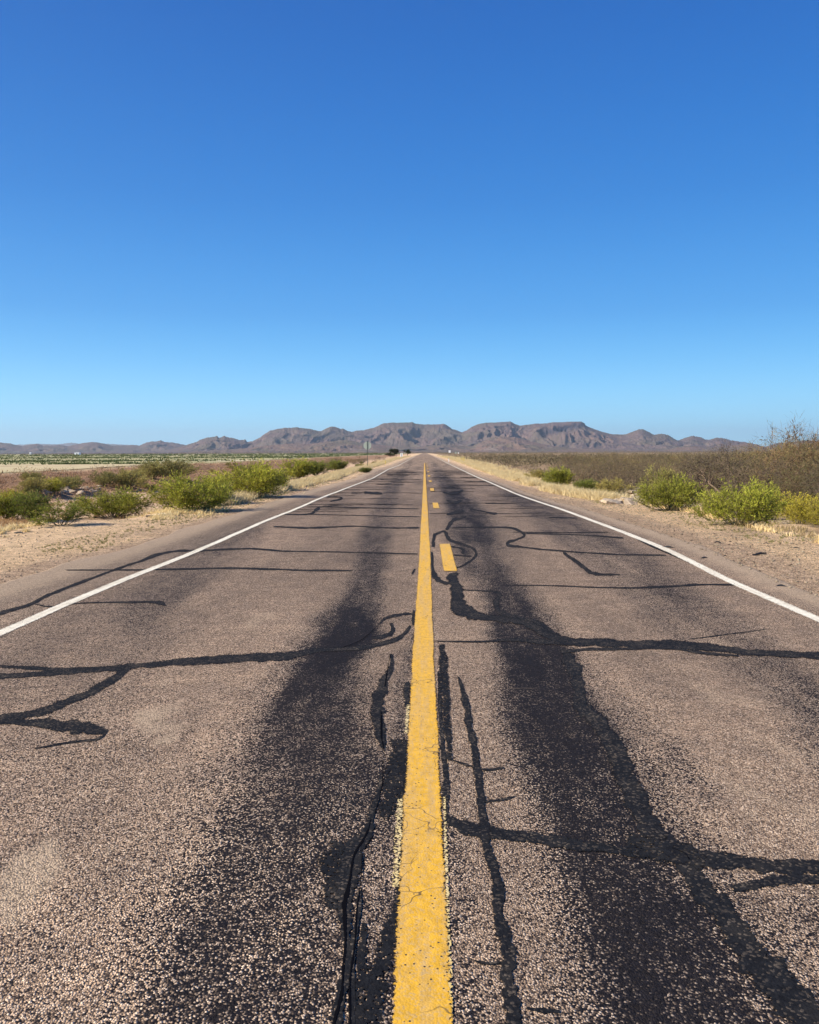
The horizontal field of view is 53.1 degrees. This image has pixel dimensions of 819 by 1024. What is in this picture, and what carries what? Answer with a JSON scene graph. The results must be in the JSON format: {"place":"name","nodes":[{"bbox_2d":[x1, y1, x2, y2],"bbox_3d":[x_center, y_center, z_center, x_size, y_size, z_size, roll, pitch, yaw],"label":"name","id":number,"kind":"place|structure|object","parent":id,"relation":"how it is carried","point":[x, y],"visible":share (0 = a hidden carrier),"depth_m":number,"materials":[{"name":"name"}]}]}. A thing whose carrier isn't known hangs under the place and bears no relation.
{"place":"outdoors","nodes":[
{"label":"outdoors","id":0,"kind":"place"},
{"bbox_2d":[19,442,126,445],"bbox_3d":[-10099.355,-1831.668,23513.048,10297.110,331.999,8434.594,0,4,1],"label":"hills","id":1,"kind":"structure","parent":0,"point":[67,444],"depth_m":23652.02,"materials":[{"name":"grey stone"}]},
{"bbox_2d":[0,440,183,453],"bbox_3d":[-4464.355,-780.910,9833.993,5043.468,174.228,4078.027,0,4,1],"label":"hills","id":2,"kind":"structure","parent":0,"point":[90,447],"depth_m":9666.83,"materials":[{"name":"grey stone"}]},
{"bbox_2d":[0,490,188,526],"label":"dry grass","id":3,"kind":"structure","parent":0,"point":[14,520],"depth_m":26.78,"materials":[{"name":"beige plant"}]},
{"bbox_2d":[0,487,309,536],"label":"dry grass","id":4,"kind":"structure","parent":0,"point":[160,516],"depth_m":21.02,"materials":[{"name":"beige plant"}]},
{"bbox_2d":[0,453,406,472],"bbox_3d":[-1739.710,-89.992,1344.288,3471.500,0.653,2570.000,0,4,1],"label":"field","id":5,"kind":"structure","parent":0,"point":[13,466],"depth_m":142.34,"materials":[{"name":"plant"}]},
{"bbox_2d":[0,453,403,464],"bbox_3d":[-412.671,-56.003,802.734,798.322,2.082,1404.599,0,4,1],"label":"crops","id":6,"kind":"object","parent":5,"relation":"on","point":[100,461],"visible":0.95,"depth_m":224.21,"materials":[{"name":"green plant"}]},
{"bbox_2d":[0,453,818,1023],"bbox_3d":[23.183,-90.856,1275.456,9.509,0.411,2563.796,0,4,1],"label":"road","id":7,"kind":"structure","parent":0,"point":[424,739],"depth_m":3.92,"materials":[{"name":"grey asphalt"}]},
{"bbox_2d":[0,452,818,595],"bbox_3d":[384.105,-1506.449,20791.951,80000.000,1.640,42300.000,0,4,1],"label":"ground","id":8,"kind":"structure","parent":0,"point":[8,554],"depth_m":16.39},
{"bbox_2d":[0,491,21,518],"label":"green shrub","id":9,"kind":"object","parent":8,"relation":"on","point":[4,500],"visible":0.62,"depth_m":26.73,"materials":[{"name":"green plant"}]},
{"bbox_2d":[0,488,26,499],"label":"green shrub","id":10,"kind":"object","parent":8,"relation":"on","point":[12,490],"visible":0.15,"depth_m":35.49,"materials":[{"name":"green plant"}]},
{"bbox_2d":[19,471,33,479],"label":"green shrub","id":11,"kind":"object","parent":8,"relation":"on","point":[23,474],"visible":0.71,"depth_m":47.86,"materials":[{"name":"green plant"}]},
{"bbox_2d":[0,489,53,520],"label":"green shrub","id":12,"kind":"object","parent":8,"relation":"on","point":[25,504],"visible":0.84,"depth_m":26.59,"materials":[{"name":"green plant"}]},
{"bbox_2d":[21,487,34,493],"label":"green shrub","id":13,"kind":"object","parent":8,"relation":"on","point":[24,490],"visible":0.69,"depth_m":39.79,"materials":[{"name":"green plant"}]},
{"bbox_2d":[26,485,38,492],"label":"green shrub","id":14,"kind":"object","parent":8,"relation":"on","point":[33,488],"visible":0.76,"depth_m":39.95,"materials":[{"name":"green plant"}]},
{"bbox_2d":[13,474,54,491],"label":"green shrub","id":15,"kind":"object","parent":8,"relation":"on","point":[28,481],"visible":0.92,"depth_m":40.23,"materials":[{"name":"green plant"}]},
{"bbox_2d":[29,471,45,479],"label":"green shrub","id":16,"kind":"object","parent":8,"relation":"on","point":[36,474],"visible":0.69,"depth_m":48.23,"materials":[{"name":"green plant"}]},
{"bbox_2d":[42,476,64,494],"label":"green shrub","id":17,"kind":"object","parent":8,"relation":"on","point":[56,482],"visible":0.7,"depth_m":41.18,"materials":[{"name":"green plant"}]},
{"bbox_2d":[24,498,91,525],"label":"green shrub","id":18,"kind":"object","parent":8,"relation":"on","point":[73,510],"visible":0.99,"depth_m":17.84,"materials":[{"name":"green plant"}]},
{"bbox_2d":[59,474,83,489],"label":"green shrub","id":19,"kind":"object","parent":8,"relation":"on","point":[67,482],"visible":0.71,"depth_m":44.16,"materials":[{"name":"green plant"}]},
{"bbox_2d":[88,469,118,486],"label":"green shrub","id":20,"kind":"object","parent":8,"relation":"on","point":[104,476],"visible":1,"depth_m":49.48,"materials":[{"name":"green plant"}]},
{"bbox_2d":[65,484,159,519],"bbox_3d":[-10.375,-0.362,28.207,2.924,1.247,3.056,3,5,37],"label":"green shrub","id":21,"kind":"object","parent":8,"relation":"on","point":[121,502],"visible":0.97,"depth_m":28.07,"materials":[{"name":"green plant"}]},
{"bbox_2d":[108,466,156,489],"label":"green shrub","id":22,"kind":"object","parent":8,"relation":"on","point":[125,477],"visible":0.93,"depth_m":50.53,"materials":[{"name":"green plant"}]},
{"bbox_2d":[132,459,173,479],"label":"green shrub","id":23,"kind":"object","parent":8,"relation":"on","point":[153,469],"visible":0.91,"depth_m":60.15,"materials":[{"name":"green plant"}]},
{"bbox_2d":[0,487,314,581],"bbox_3d":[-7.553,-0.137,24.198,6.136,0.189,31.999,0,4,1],"label":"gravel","id":24,"kind":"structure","parent":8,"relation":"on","point":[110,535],"depth_m":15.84,"materials":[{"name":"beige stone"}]},
{"bbox_2d":[0,456,354,501],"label":"bank scrub","id":25,"kind":"object","parent":8,"relation":"on","point":[79,475],"visible":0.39,"depth_m":52.72,"materials":[{"name":"plant"}]},
{"bbox_2d":[150,457,205,478],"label":"green shrub","id":26,"kind":"object","parent":8,"relation":"on","point":[175,465],"visible":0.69,"depth_m":63.40,"materials":[{"name":"green plant"}]},
{"bbox_2d":[137,468,236,512],"bbox_3d":[-5.859,-0.591,22.483,2.469,1.264,2.581,3,5,37],"label":"green shrub","id":27,"kind":"object","parent":8,"relation":"on","point":[177,495],"visible":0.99,"depth_m":22.17,"materials":[{"name":"green plant"}]},
{"bbox_2d":[200,471,235,495],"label":"green shrub","id":28,"kind":"object","parent":8,"relation":"on","point":[217,479],"visible":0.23,"depth_m":25.55,"materials":[{"name":"green plant"}]},
{"bbox_2d":[199,457,294,496],"bbox_3d":[-5.835,-1.217,29.124,3.344,1.538,3.200,-2,5,-25],"label":"green shrub","id":29,"kind":"object","parent":8,"relation":"on","point":[258,478],"visible":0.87,"depth_m":28.71,"materials":[{"name":"green plant"}]},
{"bbox_2d":[229,460,292,486],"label":"green shrub","id":30,"kind":"object","parent":8,"relation":"on","point":[280,471],"visible":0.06,"depth_m":35.35,"materials":[{"name":"green plant"}]},
{"bbox_2d":[112,455,410,519],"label":"dry grass","id":31,"kind":"structure","parent":8,"relation":"on","point":[297,483],"depth_m":42.39,"materials":[{"name":"beige plant"}]},
{"bbox_2d":[276,456,315,479],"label":"green shrub","id":32,"kind":"object","parent":8,"relation":"on","point":[303,468],"visible":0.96,"depth_m":71.22,"materials":[{"name":"green plant"}]},
{"bbox_2d":[310,459,330,474],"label":"green shrub","id":33,"kind":"object","parent":8,"relation":"on","point":[318,468],"visible":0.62,"depth_m":82.83,"materials":[{"name":"green plant"}]},
{"bbox_2d":[324,458,348,469],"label":"green shrub","id":34,"kind":"object","parent":8,"relation":"on","point":[338,464],"visible":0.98,"depth_m":110.27,"materials":[{"name":"green plant"}]},
{"bbox_2d":[357,467,371,472],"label":"green shrub","id":35,"kind":"object","parent":8,"relation":"on","point":[366,470],"visible":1,"depth_m":71.39,"materials":[{"name":"green plant"}]},
{"bbox_2d":[364,441,370,465],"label":"octagonal sign","id":36,"kind":"object","parent":8,"relation":"on","point":[367,445],"visible":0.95,"depth_m":97.80,"materials":[{"name":"metal"}]},
{"bbox_2d":[1,450,776,453],"bbox_3d":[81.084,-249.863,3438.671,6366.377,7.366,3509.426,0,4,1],"label":"distant scrub","id":37,"kind":"object","parent":8,"relation":"on","point":[368,452],"visible":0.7,"depth_m":2201.63,"materials":[{"name":"green plant"}]},
{"bbox_2d":[389,447,396,456],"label":"leafy tree","id":38,"kind":"object","parent":8,"relation":"on","point":[392,451],"visible":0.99,"depth_m":428.71,"materials":[{"name":"green plant"}]},
{"bbox_2d":[38,478,815,552],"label":"weeds","id":39,"kind":"object","parent":8,"relation":"on","point":[174,523],"visible":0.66,"depth_m":15.60,"materials":[{"name":"beige plant"}]},
{"bbox_2d":[524,468,545,477],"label":"green shrub","id":40,"kind":"object","parent":8,"relation":"on","point":[538,473],"visible":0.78,"depth_m":67.21,"materials":[{"name":"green plant"}]},
{"bbox_2d":[436,455,636,500],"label":"dry grass","id":41,"kind":"structure","parent":8,"relation":"on","point":[516,474],"depth_m":41.71,"materials":[{"name":"beige plant"}]},
{"bbox_2d":[540,464,576,484],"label":"green shrub","id":42,"kind":"object","parent":8,"relation":"on","point":[559,477],"visible":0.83,"depth_m":49.29,"materials":[{"name":"green plant"}]},
{"bbox_2d":[555,457,576,471],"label":"mesquite shrub","id":43,"kind":"object","parent":8,"relation":"on","point":[566,464],"visible":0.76,"depth_m":80.46,"materials":[{"name":"brown plant"}]},
{"bbox_2d":[554,454,581,467],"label":"mesquite shrub","id":44,"kind":"object","parent":8,"relation":"on","point":[567,462],"visible":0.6,"depth_m":103.69,"materials":[{"name":"brown plant"}]},
{"bbox_2d":[571,477,598,490],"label":"green shrub","id":45,"kind":"object","parent":8,"relation":"on","point":[588,484],"visible":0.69,"depth_m":43.62,"materials":[{"name":"green plant"}]},
{"bbox_2d":[573,459,603,483],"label":"mesquite shrub","id":46,"kind":"object","parent":8,"relation":"on","point":[590,471],"visible":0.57,"depth_m":50.99,"materials":[{"name":"brown plant"}]},
{"bbox_2d":[435,452,769,466],"bbox_3d":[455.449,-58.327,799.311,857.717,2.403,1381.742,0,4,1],"label":"desert scrub","id":47,"kind":"object","parent":8,"relation":"on","point":[502,458],"visible":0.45,"depth_m":196.61,"materials":[{"name":"brown plant"}]},
{"bbox_2d":[599,498,622,503],"bbox_3d":[6.221,-0.290,25.127,0.755,0.204,0.592,10,11,-15],"label":"rock","id":48,"kind":"object","parent":8,"relation":"on","point":[608,501],"visible":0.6,"depth_m":24.92,"materials":[{"name":"stone"}]},
{"bbox_2d":[585,460,637,484],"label":"mesquite shrub","id":49,"kind":"object","parent":8,"relation":"on","point":[606,472],"visible":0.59,"depth_m":46.42,"materials":[{"name":"brown plant"}]},
{"bbox_2d":[594,477,635,494],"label":"green shrub","id":50,"kind":"object","parent":8,"relation":"on","point":[605,485],"visible":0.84,"depth_m":41.00,"materials":[{"name":"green plant"}]},
{"bbox_2d":[612,467,644,491],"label":"mesquite shrub","id":51,"kind":"object","parent":8,"relation":"on","point":[627,483],"visible":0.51,"depth_m":45.33,"materials":[{"name":"brown plant"}]},
{"bbox_2d":[624,497,640,504],"bbox_3d":[6.756,-0.273,24.856,0.554,0.191,0.706,14,22,5],"label":"rock","id":52,"kind":"object","parent":8,"relation":"on","point":[628,501],"visible":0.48,"depth_m":24.74,"materials":[{"name":"stone"}]},
{"bbox_2d":[623,458,653,487],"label":"mesquite shrub","id":53,"kind":"object","parent":8,"relation":"on","point":[633,473],"visible":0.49,"depth_m":48.22,"materials":[{"name":"brown plant"}]},
{"bbox_2d":[497,460,810,497],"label":"desert scrub","id":54,"kind":"object","parent":8,"relation":"on","point":[551,464],"visible":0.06,"depth_m":81.31,"materials":[{"name":"plant"}]},
{"bbox_2d":[636,460,676,476],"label":"mesquite shrub","id":55,"kind":"object","parent":8,"relation":"on","point":[655,467],"visible":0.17,"depth_m":57.85,"materials":[{"name":"brown plant"}]},
{"bbox_2d":[640,451,675,469],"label":"mesquite shrub","id":56,"kind":"object","parent":8,"relation":"on","point":[657,458],"visible":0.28,"depth_m":81.25,"materials":[{"name":"brown plant"}]},
{"bbox_2d":[637,463,680,501],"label":"green shrub","id":57,"kind":"object","parent":8,"relation":"on","point":[662,476],"visible":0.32,"depth_m":36.22,"materials":[{"name":"green plant"}]},
{"bbox_2d":[629,458,693,489],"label":"mesquite shrub","id":58,"kind":"object","parent":8,"relation":"on","point":[655,471],"visible":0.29,"depth_m":43.60,"materials":[{"name":"brown plant"}]},
{"bbox_2d":[638,461,693,490],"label":"mesquite shrub","id":59,"kind":"object","parent":8,"relation":"on","point":[659,474],"visible":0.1,"depth_m":40.31,"materials":[{"name":"brown plant"}]},
{"bbox_2d":[630,470,714,511],"bbox_3d":[6.568,-0.538,21.027,1.991,1.119,1.905,-1,4,-16],"label":"green shrub","id":60,"kind":"object","parent":8,"relation":"on","point":[675,495],"visible":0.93,"depth_m":20.85,"materials":[{"name":"green plant"}]},
{"bbox_2d":[661,452,684,471],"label":"mesquite shrub","id":61,"kind":"object","parent":8,"relation":"on","point":[674,461],"visible":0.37,"depth_m":63.02,"materials":[{"name":"brown plant"}]},
{"bbox_2d":[665,452,728,500],"bbox_3d":[12.518,-1.393,35.054,3.127,2.548,3.748,1,4,10],"label":"mesquite shrub","id":62,"kind":"object","parent":8,"relation":"on","point":[697,468],"visible":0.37,"depth_m":34.93,"materials":[{"name":"brown plant"}]},
{"bbox_2d":[689,501,717,515],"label":"green shrub","id":63,"kind":"object","parent":8,"relation":"on","point":[701,508],"visible":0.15,"depth_m":19.00,"materials":[{"name":"green plant"}]},
{"bbox_2d":[688,453,722,484],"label":"mesquite shrub","id":64,"kind":"object","parent":8,"relation":"on","point":[705,466],"visible":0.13,"depth_m":44.40,"materials":[{"name":"brown plant"}]},
{"bbox_2d":[677,456,742,497],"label":"mesquite shrub","id":65,"kind":"object","parent":8,"relation":"on","point":[702,478],"visible":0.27,"depth_m":36.79,"materials":[{"name":"brown plant"}]},
{"bbox_2d":[667,437,770,501],"bbox_3d":[13.044,-1.629,34.748,4.729,3.150,5.224,2,5,27],"label":"mesquite tree","id":66,"kind":"object","parent":8,"relation":"on","point":[706,482],"visible":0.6,"depth_m":34.59,"materials":[{"name":"brown plant"}]},
{"bbox_2d":[702,453,765,501],"bbox_3d":[13.912,-1.422,35.136,3.361,2.499,3.442,2,5,32],"label":"mesquite shrub","id":67,"kind":"object","parent":8,"relation":"on","point":[727,471],"visible":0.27,"depth_m":34.87,"materials":[{"name":"brown plant"}]},
{"bbox_2d":[713,455,764,498],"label":"mesquite shrub","id":68,"kind":"object","parent":8,"relation":"on","point":[733,484],"visible":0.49,"depth_m":32.38,"materials":[{"name":"brown plant"}]},
{"bbox_2d":[682,475,795,525],"bbox_3d":[6.469,-0.227,16.311,2.020,1.090,1.933,1,4,10],"label":"green shrub","id":69,"kind":"object","parent":8,"relation":"on","point":[754,504],"visible":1,"depth_m":16.04,"materials":[{"name":"green plant"}]},
{"bbox_2d":[718,441,774,465],"bbox_3d":[21.586,-3.107,51.478,5.056,2.979,4.941,0,4,7],"label":"mesquite tree","id":70,"kind":"object","parent":8,"relation":"on","point":[746,457],"visible":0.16,"depth_m":51.54,"materials":[{"name":"brown plant"}]},
{"bbox_2d":[729,447,765,474],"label":"mesquite shrub","id":71,"kind":"object","parent":8,"relation":"on","point":[748,458],"visible":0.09,"depth_m":41.29,"materials":[{"name":"brown plant"}]},
{"bbox_2d":[734,451,784,485],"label":"mesquite shrub","id":72,"kind":"object","parent":8,"relation":"on","point":[758,464],"visible":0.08,"depth_m":35.75,"materials":[{"name":"brown plant"}]},
{"bbox_2d":[756,478,783,519],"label":"green shrub","id":73,"kind":"object","parent":8,"relation":"on","point":[771,487],"visible":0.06,"depth_m":24.84,"materials":[{"name":"green plant"}]},
{"bbox_2d":[744,438,801,477],"bbox_3d":[19.518,-2.417,42.618,4.803,2.979,4.694,-2,5,-26],"label":"mesquite tree","id":74,"kind":"object","parent":8,"relation":"on","point":[766,453],"visible":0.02,"depth_m":43.27,"materials":[{"name":"brown plant"}]},
{"bbox_2d":[736,453,810,502],"bbox_3d":[13.944,-1.082,31.244,3.586,2.471,2.716,3,5,34],"label":"mesquite shrub","id":75,"kind":"object","parent":8,"relation":"on","point":[765,469],"visible":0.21,"depth_m":31.26,"materials":[{"name":"brown plant"}]},
{"bbox_2d":[731,452,818,503],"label":"mesquite tree","id":76,"kind":"object","parent":8,"relation":"on","point":[776,469],"visible":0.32,"depth_m":30.58,"materials":[{"name":"brown plant"}]},
{"bbox_2d":[743,423,818,506],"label":"mesquite tree","id":77,"kind":"object","parent":8,"relation":"on","point":[784,454],"visible":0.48,"depth_m":31.38,"materials":[{"name":"brown plant"}]},
{"bbox_2d":[749,442,818,501],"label":"mesquite tree","id":78,"kind":"object","parent":8,"relation":"on","point":[794,481],"visible":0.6,"depth_m":27.45,"materials":[{"name":"brown plant"}]},
{"bbox_2d":[749,410,818,498],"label":"mesquite tree","id":79,"kind":"object","parent":8,"relation":"on","point":[795,438],"visible":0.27,"depth_m":32.16,"materials":[{"name":"brown plant"}]},
{"bbox_2d":[764,432,816,484],"bbox_3d":[17.357,-1.895,34.708,4.803,3.476,4.694,-4,6,-42],"label":"mesquite tree","id":80,"kind":"object","parent":8,"relation":"on","point":[796,449],"visible":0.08,"depth_m":35.02,"materials":[{"name":"brown plant"}]},
{"bbox_2d":[764,491,818,523],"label":"green shrub","id":81,"kind":"object","parent":8,"relation":"on","point":[799,505],"visible":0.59,"depth_m":23.13,"materials":[{"name":"green plant"}]},
{"bbox_2d":[776,457,818,500],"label":"mesquite shrub","id":82,"kind":"object","parent":8,"relation":"on","point":[789,480],"visible":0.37,"depth_m":27.98,"materials":[{"name":"brown plant"}]},
{"bbox_2d":[789,497,818,527],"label":"green shrub","id":83,"kind":"object","parent":8,"relation":"on","point":[814,514],"visible":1,"depth_m":21.22,"materials":[{"name":"green plant"}]},
{"bbox_2d":[792,456,818,499],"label":"mesquite shrub","id":84,"kind":"object","parent":8,"relation":"on","point":[808,485],"visible":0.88,"depth_m":25.04,"materials":[{"name":"brown plant"}]},
{"bbox_2d":[0,0,818,446],"label":"sky","id":85,"kind":"structure","parent":0,"point":[237,219],"materials":[{"name":"blue"}]},
{"bbox_2d":[142,421,708,453],"bbox_3d":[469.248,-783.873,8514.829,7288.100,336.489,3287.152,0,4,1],"label":"mountains","id":86,"kind":"structure","parent":0,"point":[580,435],"depth_m":8326.25,"materials":[{"name":"brown stone"}]},
{"bbox_2d":[171,436,684,453],"bbox_3d":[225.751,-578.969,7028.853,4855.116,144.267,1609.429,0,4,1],"label":"hills","id":87,"kind":"structure","parent":0,"point":[504,444],"depth_m":6899.51,"materials":[{"name":"brown stone"}]},
{"bbox_2d":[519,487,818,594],"bbox_3d":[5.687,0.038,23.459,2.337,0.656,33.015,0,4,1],"label":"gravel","id":88,"kind":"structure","parent":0,"point":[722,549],"depth_m":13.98,"materials":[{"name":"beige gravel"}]},
{"bbox_2d":[614,495,818,543],"bbox_3d":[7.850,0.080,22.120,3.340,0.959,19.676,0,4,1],"label":"dry grass","id":89,"kind":"structure","parent":0,"point":[756,526],"depth_m":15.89,"materials":[{"name":"beige plant"}]},
{"bbox_2d":[658,443,810,451],"bbox_3d":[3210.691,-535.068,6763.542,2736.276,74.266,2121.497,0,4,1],"label":"hills","id":90,"kind":"structure","parent":0,"point":[691,448],"depth_m":6791.99,"materials":[{"name":"grey stone"}]},
{"bbox_2d":[679,436,815,447],"bbox_3d":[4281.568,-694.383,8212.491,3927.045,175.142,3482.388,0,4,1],"label":"hills","id":91,"kind":"structure","parent":0,"point":[691,441],"depth_m":8432.82,"materials":[{"name":"stone"}]}
]}

